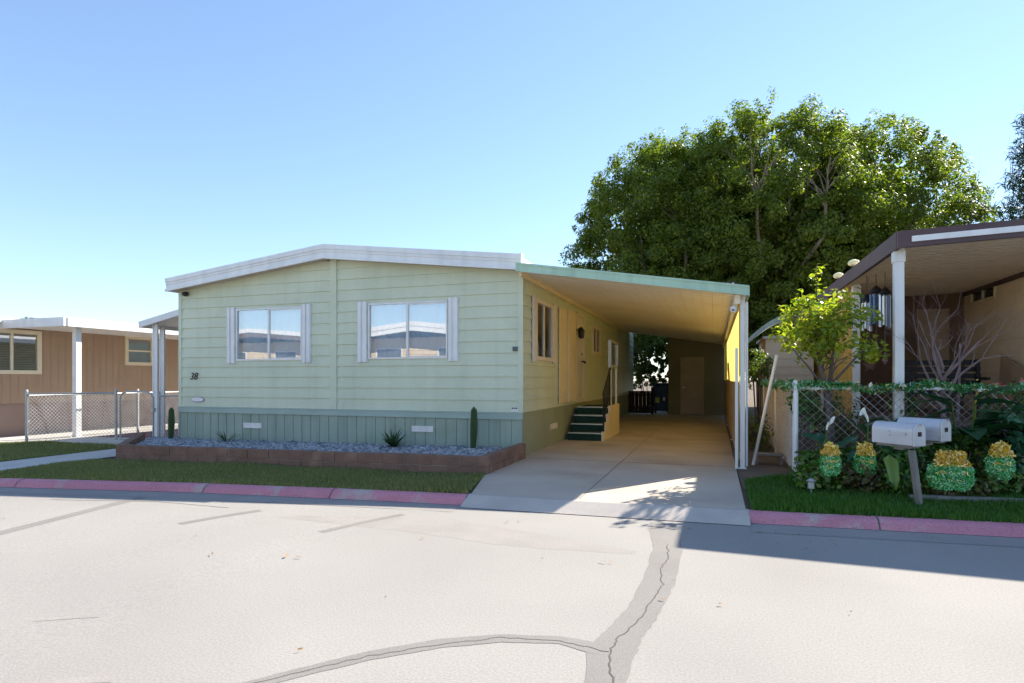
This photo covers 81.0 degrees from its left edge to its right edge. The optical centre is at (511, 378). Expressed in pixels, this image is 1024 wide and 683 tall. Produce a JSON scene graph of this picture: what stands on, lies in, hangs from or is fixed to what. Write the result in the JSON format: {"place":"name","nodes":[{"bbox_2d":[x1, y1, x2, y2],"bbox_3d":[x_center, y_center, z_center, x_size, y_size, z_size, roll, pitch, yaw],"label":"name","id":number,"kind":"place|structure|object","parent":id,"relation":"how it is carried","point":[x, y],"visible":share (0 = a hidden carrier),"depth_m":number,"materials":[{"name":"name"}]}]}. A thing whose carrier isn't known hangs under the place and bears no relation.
{"place":"outdoors","nodes":[
{"label":"outdoors","id":0,"kind":"place"},
{"bbox_2d":[0,442,114,461],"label":"lawn soil","id":1,"kind":"structure","parent":0,"point":[55,453],"depth_m":11.86,"materials":[{"name":"soil"}]},
{"bbox_2d":[0,437,126,469],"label":"path","id":2,"kind":"structure","parent":0,"point":[15,464],"depth_m":10.81,"materials":[{"name":"concrete"}]},
{"bbox_2d":[25,388,117,441],"bbox_3d":[-10.177,0.844,13.883,1.842,1.259,0.066,0,0,-17],"label":"chain link fence","id":3,"kind":"object","parent":2,"relation":"on","point":[86,393],"visible":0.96,"depth_m":13.88,"materials":[{"name":"metal"}]},
{"bbox_2d":[157,391,179,436],"bbox_3d":[-7.902,0.856,13.824,0.884,1.170,0.068,0,0,30],"label":"chain link fence","id":4,"kind":"object","parent":2,"relation":"on","point":[159,409],"visible":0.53,"depth_m":13.89,"materials":[{"name":"metal"}]},
{"bbox_2d":[119,391,154,438],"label":"chain link gate","id":5,"kind":"structure","parent":4,"relation":"attached to","point":[152,409],"depth_m":14.07,"materials":[{"name":"metal"}]},
{"bbox_2d":[0,423,177,441],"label":"side driveway","id":6,"kind":"structure","parent":0,"point":[19,438],"depth_m":15.71,"materials":[{"name":"concrete"}]},
{"bbox_2d":[0,317,177,436],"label":"carport awning","id":7,"kind":"object","parent":6,"relation":"on","point":[77,327],"visible":0.38,"depth_m":15.10,"materials":[{"name":"white metal"}]},
{"bbox_2d":[28,389,177,439],"bbox_3d":[-9.302,0.869,18.842,0.074,1.210,10.887,0,0,19],"label":"chain link fence","id":8,"kind":"object","parent":6,"relation":"on","point":[137,411],"visible":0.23,"depth_m":15.12,"materials":[{"name":"metal"}]},
{"bbox_2d":[0,439,484,493],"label":"grass","id":9,"kind":"structure","parent":0,"point":[177,471],"depth_m":8.41,"materials":[{"name":"plant"}]},
{"bbox_2d":[83,393,848,508],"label":"lot soil","id":10,"kind":"structure","parent":0,"point":[751,411],"depth_m":12.40,"materials":[{"name":"soil"}]},
{"bbox_2d":[0,317,177,436],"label":"tan mobile home","id":11,"kind":"object","parent":10,"relation":"on","point":[35,361],"visible":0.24,"depth_m":16.97,"materials":[{"name":"paint"}]},
{"bbox_2d":[0,329,41,373],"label":"window","id":12,"kind":"structure","parent":11,"relation":"in","point":[11,333],"depth_m":15.85,"materials":[{"name":"beige paint"}]},
{"bbox_2d":[125,336,151,365],"bbox_3d":[-11.862,-0.890,19.072,0.125,0.920,1.000,0,0,19],"label":"window","id":13,"kind":"structure","parent":11,"relation":"in","point":[138,350],"depth_m":19.09,"materials":[{"name":"beige paint"}]},
{"bbox_2d":[94,429,177,437],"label":"side yard gravel","id":14,"kind":"structure","parent":10,"relation":"on","point":[146,434],"depth_m":15.43,"materials":[{"name":"gravel"}]},
{"bbox_2d":[138,309,177,436],"bbox_3d":[-6.514,-0.189,16.976,2.300,3.229,7.060,0,0,19],"label":"patio awning","id":15,"kind":"object","parent":14,"relation":"on","point":[158,325],"visible":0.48,"depth_m":14.03,"materials":[{"name":"white metal"}]},
{"bbox_2d":[116,433,525,474],"bbox_3d":[-4.088,1.262,10.595,8.673,0.420,2.326,0,0,19],"label":"brick planter","id":16,"kind":"object","parent":10,"relation":"on","point":[486,464],"visible":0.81,"depth_m":9.01,"materials":[{"name":"brick"}]},
{"bbox_2d":[135,436,505,455],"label":"gravel","id":17,"kind":"structure","parent":16,"relation":"in","point":[357,447],"depth_m":10.44,"materials":[{"name":"gravel"}]},
{"bbox_2d":[168,407,174,438],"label":"cactus","id":18,"kind":"object","parent":17,"relation":"on","point":[171,420],"visible":0.94,"depth_m":12.25,"materials":[{"name":"plant"}]},
{"bbox_2d":[380,428,408,446],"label":"yucca","id":19,"kind":"object","parent":17,"relation":"on","point":[392,441],"visible":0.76,"depth_m":10.22,"materials":[{"name":"green plant"}]},
{"bbox_2d":[470,407,477,447],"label":"cactus","id":20,"kind":"object","parent":17,"relation":"on","point":[473,429],"visible":0.9,"depth_m":9.93,"materials":[{"name":"plant"}]},
{"bbox_2d":[165,244,634,454],"bbox_3d":[-0.945,-0.504,18.029,7.725,3.908,15.110,0,0,19],"label":"mobile home","id":21,"kind":"object","parent":10,"relation":"on","point":[335,343],"visible":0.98,"depth_m":11.11,"materials":[{"name":"green paint"}]},
{"bbox_2d":[227,304,311,363],"bbox_3d":[-4.708,-0.862,11.668,1.980,1.115,0.162,0,0,19],"label":"window","id":22,"kind":"structure","parent":21,"relation":"in","point":[274,333],"depth_m":11.70,"materials":[{"name":"glass"}]},
{"bbox_2d":[357,297,458,361],"bbox_3d":[-1.855,-0.857,10.708,2.000,1.105,0.163,0,0,19],"label":"window","id":23,"kind":"structure","parent":21,"relation":"in","point":[416,329],"depth_m":10.73,"materials":[{"name":"glass"}]},
{"bbox_2d":[532,295,556,363],"bbox_3d":[0.573,-0.885,11.229,0.140,1.170,1.590,0,0,19],"label":"window","id":24,"kind":"structure","parent":21,"relation":"in","point":[544,314],"depth_m":11.31,"materials":[{"name":"white paint"}]},
{"bbox_2d":[559,307,575,402],"bbox_3d":[1.206,-0.490,12.910,0.063,1.980,1.400,0,0,19],"label":"screen door","id":25,"kind":"structure","parent":21,"relation":"in","point":[567,318],"depth_m":12.89,"materials":[{"name":"beige paint"}]},
{"bbox_2d":[576,312,585,401],"bbox_3d":[1.625,-0.505,14.214,0.170,2.090,0.880,0,0,19],"label":"door","id":26,"kind":"structure","parent":21,"relation":"in","point":[580,318],"depth_m":14.31,"materials":[{"name":"yellow paint"}]},
{"bbox_2d":[592,325,600,354],"bbox_3d":[2.243,-1.030,16.206,0.130,0.750,1.100,0,0,19],"label":"window","id":27,"kind":"structure","parent":21,"relation":"in","point":[596,331],"depth_m":16.19,"materials":[{"name":"white paint"}]},
{"bbox_2d":[633,334,650,389],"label":"garden bush","id":28,"kind":"object","parent":10,"relation":"on","point":[636,381],"visible":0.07,"depth_m":26.74,"materials":[{"name":"green plant"}]},
{"bbox_2d":[633,333,667,390],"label":"garden bush","id":29,"kind":"object","parent":10,"relation":"on","point":[650,368],"visible":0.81,"depth_m":24.39,"materials":[{"name":"green plant"}]},
{"bbox_2d":[558,123,800,366],"bbox_3d":[7.656,-5.052,27.703,10.873,12.950,10.022,0,0,19],"label":"ficus tree","id":30,"kind":"object","parent":10,"relation":"on","point":[637,196],"visible":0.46,"depth_m":24.97,"materials":[{"name":"green plant"}]},
{"bbox_2d":[645,86,906,389],"bbox_3d":[10.958,-5.410,26.166,10.461,13.665,10.969,0,0,19],"label":"ficus tree","id":31,"kind":"object","parent":10,"relation":"on","point":[813,236],"visible":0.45,"depth_m":23.08,"materials":[{"name":"green plant"}]},
{"bbox_2d":[757,380,794,468],"bbox_3d":[4.931,0.665,11.408,0.075,1.310,7.096,0,0,19],"label":"wooden fence","id":32,"kind":"object","parent":10,"relation":"on","point":[779,413],"visible":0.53,"depth_m":9.93,"materials":[{"name":"beige wood"}]},
{"bbox_2d":[769,263,890,443],"bbox_3d":[4.189,-0.123,7.949,1.399,2.854,1.487,0,0,33],"label":"young tree","id":33,"kind":"object","parent":10,"relation":"on","point":[821,339],"visible":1,"depth_m":7.89,"materials":[{"name":"green plant"}]},
{"bbox_2d":[810,390,870,444],"bbox_3d":[4.633,0.688,8.595,0.866,1.228,0.687,0,0,19],"label":"garden shrub","id":34,"kind":"object","parent":10,"relation":"on","point":[840,431],"visible":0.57,"depth_m":8.49,"materials":[{"name":"green plant"}]},
{"bbox_2d":[750,108,1003,303],"bbox_3d":[16.167,-5.261,27.519,10.310,13.368,10.117,0,0,19],"label":"ficus tree","id":35,"kind":"object","parent":10,"relation":"on","point":[954,208],"visible":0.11,"depth_m":24.41,"materials":[{"name":"green plant"}]},
{"bbox_2d":[884,391,918,462],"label":"ivy vine","id":36,"kind":"object","parent":10,"relation":"on","point":[909,410],"visible":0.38,"depth_m":7.73,"materials":[{"name":"green plant"}]},
{"bbox_2d":[786,219,1023,468],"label":"beige porch home","id":37,"kind":"object","parent":10,"relation":"on","point":[986,258],"visible":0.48,"depth_m":10.69,"materials":[{"name":"paint"}]},
{"bbox_2d":[861,294,871,357],"bbox_3d":[5.804,-1.010,9.811,0.170,1.360,0.166,0,0,19],"label":"wind chime","id":38,"kind":"object","parent":37,"relation":"hanging from","point":[865,299],"visible":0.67,"depth_m":9.78,"materials":[{"name":"silver metal"}]},
{"bbox_2d":[863,277,876,370],"bbox_3d":[5.870,-0.905,9.852,0.209,1.549,0.020,0,0,19],"label":"hanging star","id":39,"kind":"object","parent":37,"relation":"hanging from","point":[868,365],"visible":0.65,"depth_m":9.85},
{"bbox_2d":[869,274,882,349],"bbox_3d":[5.876,-1.050,9.681,0.200,1.280,0.195,0,0,19],"label":"wind chime","id":40,"kind":"object","parent":37,"relation":"hanging from","point":[874,299],"visible":0.63,"depth_m":9.67,"materials":[{"name":"silver metal"}]},
{"bbox_2d":[879,287,891,363],"bbox_3d":[5.913,-0.960,9.510,0.180,1.460,0.175,0,0,19],"label":"wind chime","id":41,"kind":"object","parent":37,"relation":"hanging from","point":[885,306],"visible":0.97,"depth_m":9.47,"materials":[{"name":"silver metal"}]},
{"bbox_2d":[916,308,948,408],"bbox_3d":[8.780,-0.420,12.523,0.570,2.080,0.060,0,0,19],"label":"door","id":42,"kind":"structure","parent":37,"relation":"in","point":[942,336],"depth_m":12.52,"materials":[{"name":"metal"}]},
{"bbox_2d":[904,359,990,416],"bbox_3d":[6.992,0.150,9.722,1.150,0.940,0.490,0,0,19],"label":"porch bench","id":43,"kind":"object","parent":37,"relation":"on","point":[976,375],"visible":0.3,"depth_m":9.84,"materials":[{"name":"wood"}]},
{"bbox_2d":[970,286,995,304],"bbox_3d":[9.060,-1.615,11.522,0.080,0.260,1.110,0,0,19],"label":"window","id":44,"kind":"structure","parent":37,"relation":"in","point":[988,294],"depth_m":11.51,"materials":[{"name":"beige paint"}]},
{"bbox_2d":[998,354,1023,413],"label":"plywood board","id":45,"kind":"object","parent":37,"relation":"on","point":[1010,370],"visible":0.33,"depth_m":10.26,"materials":[{"name":"wood"}]},
{"bbox_2d":[883,272,1023,425],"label":"bare garden tree","id":46,"kind":"object","parent":10,"relation":"on","point":[938,363],"visible":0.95,"depth_m":7.58,"materials":[{"name":"wood"}]},
{"bbox_2d":[890,108,1023,229],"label":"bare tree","id":47,"kind":"object","parent":10,"relation":"on","point":[974,184],"visible":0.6,"depth_m":22.65,"materials":[{"name":"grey plant"}]},
{"bbox_2d":[977,379,1023,432],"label":"flowering bush","id":48,"kind":"object","parent":10,"relation":"on","point":[1007,397],"visible":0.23,"depth_m":7.47,"materials":[{"name":"green plant"}]},
{"bbox_2d":[988,112,1023,220],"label":"pine tree","id":49,"kind":"object","parent":10,"relation":"on","point":[1012,207],"visible":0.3,"depth_m":20.77,"materials":[{"name":"green plant"}]},
{"bbox_2d":[0,487,1023,682],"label":"road","id":50,"kind":"structure","parent":0,"point":[163,592],"depth_m":3.81,"materials":[{"name":"asphalt"}]},
{"bbox_2d":[3,676,116,682],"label":"road patch","id":51,"kind":"object","parent":50,"relation":"on","point":[88,679],"visible":1,"depth_m":2.78,"materials":[{"name":"asphalt"}]},
{"bbox_2d":[35,614,101,620],"bbox_3d":[-2.612,1.406,3.539,0.349,0.004,0.053,0,0,-9],"label":"road patch","id":52,"kind":"object","parent":50,"relation":"on","point":[68,617],"visible":1,"depth_m":3.54,"materials":[{"name":"asphalt"}]},
{"bbox_2d":[0,497,146,534],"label":"road patch","id":53,"kind":"object","parent":50,"relation":"on","point":[6,531],"visible":1,"depth_m":6.30,"materials":[{"name":"asphalt"}]},
{"bbox_2d":[179,510,260,524],"bbox_3d":[-3.006,1.422,6.204,0.137,0.006,0.808,0,0,43],"label":"road patch","id":54,"kind":"object","parent":50,"relation":"on","point":[214,517],"visible":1,"depth_m":6.20,"materials":[{"name":"asphalt"}]},
{"bbox_2d":[0,487,460,511],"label":"gutter","id":55,"kind":"object","parent":50,"relation":"on","point":[352,503],"visible":0.96,"depth_m":7.18,"materials":[{"name":"concrete"}]},
{"bbox_2d":[0,478,467,504],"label":"curb","id":56,"kind":"structure","parent":50,"relation":"on","point":[375,495],"depth_m":7.42,"materials":[{"name":"pink paint"}]},
{"bbox_2d":[319,514,403,532],"bbox_3d":[-1.450,1.402,5.863,0.110,0.006,0.940,0,0,42],"label":"road patch","id":57,"kind":"object","parent":50,"relation":"on","point":[357,523],"visible":1,"depth_m":5.82,"materials":[{"name":"asphalt"}]},
{"bbox_2d":[243,634,605,682],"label":"road patch","id":58,"kind":"object","parent":50,"relation":"on","point":[467,641],"visible":1,"depth_m":3.12,"materials":[{"name":"asphalt"}]},
{"bbox_2d":[254,637,608,682],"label":"road crack","id":59,"kind":"object","parent":50,"relation":"on","point":[417,647],"visible":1,"depth_m":3.09,"materials":[{"name":"asphalt"}]},
{"bbox_2d":[280,515,635,553],"bbox_3d":[-0.613,1.407,5.653,3.608,0.016,0.648,0,0,25],"label":"road stain","id":60,"kind":"object","parent":50,"relation":"on","point":[463,530],"visible":1,"depth_m":5.50,"materials":[{"name":"concrete"}]},
{"bbox_2d":[460,493,750,525],"bbox_3d":[0.897,1.345,6.253,2.965,0.098,0.296,0,0,16],"label":"curb apron","id":61,"kind":"object","parent":50,"relation":"on","point":[644,511],"visible":1,"depth_m":6.19,"materials":[{"name":"concrete"}]},
{"bbox_2d":[584,522,681,682],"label":"road patch","id":62,"kind":"object","parent":50,"relation":"on","point":[625,649],"visible":1,"depth_m":3.58,"materials":[{"name":"asphalt"}]},
{"bbox_2d":[608,544,669,682],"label":"road crack","id":63,"kind":"object","parent":62,"relation":"on","point":[637,619],"visible":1,"depth_m":3.44,"materials":[{"name":"asphalt"}]},
{"bbox_2d":[749,510,1023,537],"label":"curb","id":64,"kind":"structure","parent":50,"relation":"on","point":[969,527],"depth_m":5.55,"materials":[{"name":"pink paint"}]},
{"bbox_2d":[750,523,1023,546],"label":"gutter","id":65,"kind":"object","parent":50,"relation":"on","point":[910,536],"visible":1,"depth_m":5.36,"materials":[{"name":"concrete"}]},
{"bbox_2d":[0,0,1023,379],"label":"sky","id":66,"kind":"structure","parent":0,"point":[144,143],"materials":[{"name":"blue"}]},
{"bbox_2d":[471,413,745,508],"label":"driveway","id":67,"kind":"structure","parent":0,"point":[668,480],"depth_m":8.69,"materials":[{"name":"concrete"}]},
{"bbox_2d":[568,340,618,440],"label":"entry steps","id":68,"kind":"structure","parent":67,"relation":"on","point":[603,427],"depth_m":13.21,"materials":[{"name":"green carpet"}]},
{"bbox_2d":[515,262,749,468],"bbox_3d":[3.857,-0.283,15.461,3.505,3.167,13.793,0,0,19],"label":"carport","id":69,"kind":"object","parent":67,"relation":"on","point":[679,308],"visible":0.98,"depth_m":10.50,"materials":[{"name":"paint"}]},
{"bbox_2d":[543,418,729,498],"bbox_3d":[3.312,1.326,14.069,3.300,0.068,16.420,0,0,19],"label":"driveway joint","id":70,"kind":"object","parent":67,"relation":"on","point":[636,462],"visible":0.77,"depth_m":9.57,"materials":[{"name":"concrete"}]},
{"bbox_2d":[628,387,653,413],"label":"wooden gate","id":71,"kind":"structure","parent":67,"relation":"on","point":[640,401],"depth_m":22.23,"materials":[{"name":"brown wood"}]},
{"bbox_2d":[652,383,667,412],"bbox_3d":[5.600,0.725,22.478,0.630,1.149,0.660,0,0,19],"label":"wheeled bin","id":72,"kind":"object","parent":67,"relation":"on","point":[660,390],"visible":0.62,"depth_m":22.23,"materials":[{"name":"blue plastic"}]},
{"bbox_2d":[668,337,724,415],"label":"storage shed","id":73,"kind":"structure","parent":67,"relation":"on","point":[695,377],"depth_m":21.52,"materials":[{"name":"green paint"}]},
{"bbox_2d":[680,357,703,414],"bbox_3d":[6.464,0.260,21.550,0.800,2.080,0.109,0,0,19],"label":"door","id":74,"kind":"structure","parent":73,"relation":"in","point":[691,368],"depth_m":21.56,"materials":[{"name":"wood"}]},
{"bbox_2d":[466,380,755,512],"bbox_3d":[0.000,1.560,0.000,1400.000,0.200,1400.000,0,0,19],"label":"ground","id":75,"kind":"structure","parent":0,"point":[648,388],"depth_m":101.42,"materials":[{"name":"concrete"}]},
{"bbox_2d":[724,417,801,490],"bbox_3d":[5.348,1.298,13.816,0.680,0.001,14.400,0,0,19],"label":"dirt strip","id":76,"kind":"object","parent":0,"point":[767,465],"visible":0.4,"depth_m":8.90,"materials":[{"name":"soil"}]},
{"bbox_2d":[748,347,773,434],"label":"garden shrub","id":77,"kind":"object","parent":76,"relation":"on","point":[766,370],"visible":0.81,"depth_m":13.41,"materials":[{"name":"green plant"}]},
{"bbox_2d":[748,412,774,451],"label":"garden shrub","id":78,"kind":"object","parent":76,"relation":"on","point":[753,428],"visible":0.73,"depth_m":10.94,"materials":[{"name":"green plant"}]},
{"bbox_2d":[751,355,778,464],"bbox_3d":[3.822,0.470,9.064,0.401,1.670,0.047,0,0,2],"label":"leaning pole","id":79,"kind":"object","parent":76,"relation":"on","point":[764,410],"visible":1,"depth_m":9.05,"materials":[{"name":"white metal"}]},
{"bbox_2d":[753,452,783,464],"bbox_3d":[3.924,1.218,9.178,0.420,0.165,0.200,0,0,19],"label":"step stool","id":80,"kind":"object","parent":76,"relation":"on","point":[780,455],"visible":0.81,"depth_m":9.10,"materials":[{"name":"grey wood"}]},
{"bbox_2d":[748,314,813,431],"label":"beige shed","id":81,"kind":"structure","parent":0,"point":[787,367],"depth_m":14.79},
{"bbox_2d":[744,473,1023,523],"bbox_3d":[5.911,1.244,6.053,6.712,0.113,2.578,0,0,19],"label":"grass","id":82,"kind":"structure","parent":0,"point":[834,500],"depth_m":6.09,"materials":[{"name":"plant"}]},
{"bbox_2d":[788,442,847,485],"bbox_3d":[3.775,1.063,7.341,0.735,0.602,0.688,0,0,19],"label":"garden shrub","id":83,"kind":"object","parent":82,"relation":"on","point":[805,457],"visible":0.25,"depth_m":7.30,"materials":[{"name":"green plant"}]},
{"bbox_2d":[792,460,848,491],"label":"ground plant","id":84,"kind":"object","parent":82,"relation":"on","point":[822,482],"visible":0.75,"depth_m":6.85,"materials":[{"name":"green plant"}]},
{"bbox_2d":[800,416,840,462],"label":"calla lily","id":85,"kind":"object","parent":82,"relation":"on","point":[819,437],"visible":0.42,"depth_m":7.68,"materials":[{"name":"green plant"}]},
{"bbox_2d":[819,441,841,490],"bbox_3d":[3.605,1.006,6.796,0.247,0.628,0.169,0,0,19],"label":"pot ornament","id":86,"kind":"object","parent":82,"relation":"on","point":[830,460],"visible":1,"depth_m":6.75,"materials":[{"name":"plant"}]},
{"bbox_2d":[853,441,877,489],"bbox_3d":[3.995,1.007,6.791,0.258,0.626,0.169,0,0,19],"label":"pot ornament","id":87,"kind":"object","parent":82,"relation":"on","point":[865,454],"visible":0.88,"depth_m":6.75,"materials":[{"name":"plant"}]},
{"bbox_2d":[835,461,897,493],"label":"ground plant","id":88,"kind":"object","parent":82,"relation":"on","point":[869,480],"visible":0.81,"depth_m":6.75,"materials":[{"name":"green plant"}]},
{"bbox_2d":[839,440,907,477],"bbox_3d":[4.260,1.052,7.246,0.815,0.616,0.768,0,0,8],"label":"garden shrub","id":89,"kind":"object","parent":82,"relation":"on","point":[881,457],"visible":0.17,"depth_m":7.15,"materials":[{"name":"green plant"}]},
{"bbox_2d":[838,407,916,489],"bbox_3d":[4.195,0.816,7.149,0.965,0.972,1.355,0,0,44],"label":"calla lily","id":90,"kind":"object","parent":82,"relation":"on","point":[891,464],"visible":0.35,"depth_m":6.99,"materials":[{"name":"green plant"}]},
{"bbox_2d":[857,416,944,454],"bbox_3d":[4.789,0.878,7.445,1.065,0.850,0.731,0,0,6],"label":"broadleaf plant","id":91,"kind":"object","parent":82,"relation":"on","point":[877,419],"visible":0.14,"depth_m":7.49,"materials":[{"name":"green plant"}]},
{"bbox_2d":[872,421,932,504],"bbox_3d":[4.176,0.882,6.265,0.573,0.876,0.486,0,0,-21],"label":"mailbox","id":92,"kind":"object","parent":82,"relation":"on","point":[901,435],"visible":0.94,"depth_m":6.12,"materials":[{"name":"white metal"}]},
{"bbox_2d":[913,423,925,446],"bbox_3d":[4.078,0.559,5.992,0.173,0.230,0.044,0,0,-21],"label":"door","id":93,"kind":"structure","parent":92,"relation":"in","point":[919,432],"depth_m":5.99,"materials":[{"name":"white metal"}]},
{"bbox_2d":[897,417,950,442],"bbox_3d":[4.365,0.538,6.354,0.181,0.250,0.486,0,0,-25],"label":"mailbox","id":94,"kind":"object","parent":92,"relation":"on","point":[938,430],"visible":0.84,"depth_m":6.20,"materials":[{"name":"white metal"}]},
{"bbox_2d":[940,419,950,441],"bbox_3d":[4.464,0.527,6.158,0.173,0.229,0.044,0,0,-25],"label":"door","id":95,"kind":"structure","parent":94,"relation":"in","point":[945,426],"depth_m":6.15,"materials":[{"name":"white metal"}]},
{"bbox_2d":[874,454,931,497],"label":"ground plant","id":96,"kind":"object","parent":82,"relation":"on","point":[905,485],"visible":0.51,"depth_m":6.60,"materials":[{"name":"green plant"}]},
{"bbox_2d":[793,380,1023,475],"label":"chain link fence","id":97,"kind":"object","parent":82,"relation":"on","point":[795,421],"visible":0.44,"depth_m":7.79,"materials":[{"name":"white metal"}]},
{"bbox_2d":[784,381,821,450],"bbox_3d":[3.923,0.658,8.087,0.456,1.285,0.394,0,0,19],"label":"ivy vine","id":98,"kind":"object","parent":97,"relation":"attached to","point":[810,407],"visible":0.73,"depth_m":8.03,"materials":[{"name":"green plant"}]},
{"bbox_2d":[757,378,1023,396],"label":"garland","id":99,"kind":"object","parent":97,"relation":"attached to","point":[785,386],"visible":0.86,"depth_m":7.59,"materials":[{"name":"green plant"}]},
{"bbox_2d":[876,443,948,488],"bbox_3d":[4.711,1.015,6.987,0.961,0.689,0.731,0,0,19],"label":"garden shrub","id":100,"kind":"object","parent":82,"relation":"on","point":[923,456],"visible":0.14,"depth_m":6.93,"materials":[{"name":"green plant"}]},
{"bbox_2d":[925,449,975,494],"bbox_3d":[4.698,1.033,6.431,0.458,0.574,0.173,0,0,19],"label":"pot ornament","id":101,"kind":"object","parent":82,"relation":"on","point":[950,470],"visible":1,"depth_m":6.38,"materials":[{"name":"green plant"}]},
{"bbox_2d":[924,427,994,486],"bbox_3d":[5.310,0.946,6.999,0.845,0.775,0.816,0,0,19],"label":"garden shrub","id":102,"kind":"object","parent":82,"relation":"on","point":[982,453],"visible":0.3,"depth_m":6.86,"materials":[{"name":"green plant"}]},
{"bbox_2d":[921,472,1000,496],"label":"ground plant","id":103,"kind":"object","parent":82,"relation":"on","point":[977,489],"visible":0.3,"depth_m":6.48,"materials":[{"name":"green plant"}]},
{"bbox_2d":[908,494,1023,502],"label":"bed edging","id":104,"kind":"object","parent":82,"relation":"on","point":[947,497],"visible":0.44,"depth_m":6.37,"materials":[{"name":"concrete"}]},
{"bbox_2d":[911,386,1023,462],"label":"broadleaf plant","id":105,"kind":"object","parent":82,"relation":"on","point":[977,434],"visible":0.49,"depth_m":6.95,"materials":[{"name":"green plant"}]},
{"bbox_2d":[961,409,1023,490],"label":"broadleaf plant","id":106,"kind":"object","parent":82,"relation":"on","point":[990,415],"visible":0.3,"depth_m":6.97,"materials":[{"name":"green plant"}]},
{"bbox_2d":[972,465,1023,495],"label":"ground plant","id":107,"kind":"object","parent":82,"relation":"on","point":[1017,485],"visible":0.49,"depth_m":6.54,"materials":[{"name":"green plant"}]},
{"bbox_2d":[983,440,1016,490],"bbox_3d":[5.342,0.996,6.567,0.297,0.649,0.183,0,0,19],"label":"pot ornament","id":108,"kind":"object","parent":82,"relation":"on","point":[999,461],"visible":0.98,"depth_m":6.53,"materials":[{"name":"plant"}]},
{"bbox_2d":[979,404,1023,491],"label":"garden shrub","id":109,"kind":"object","parent":82,"relation":"on","point":[1017,418],"visible":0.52,"depth_m":6.74,"materials":[{"name":"green plant"}]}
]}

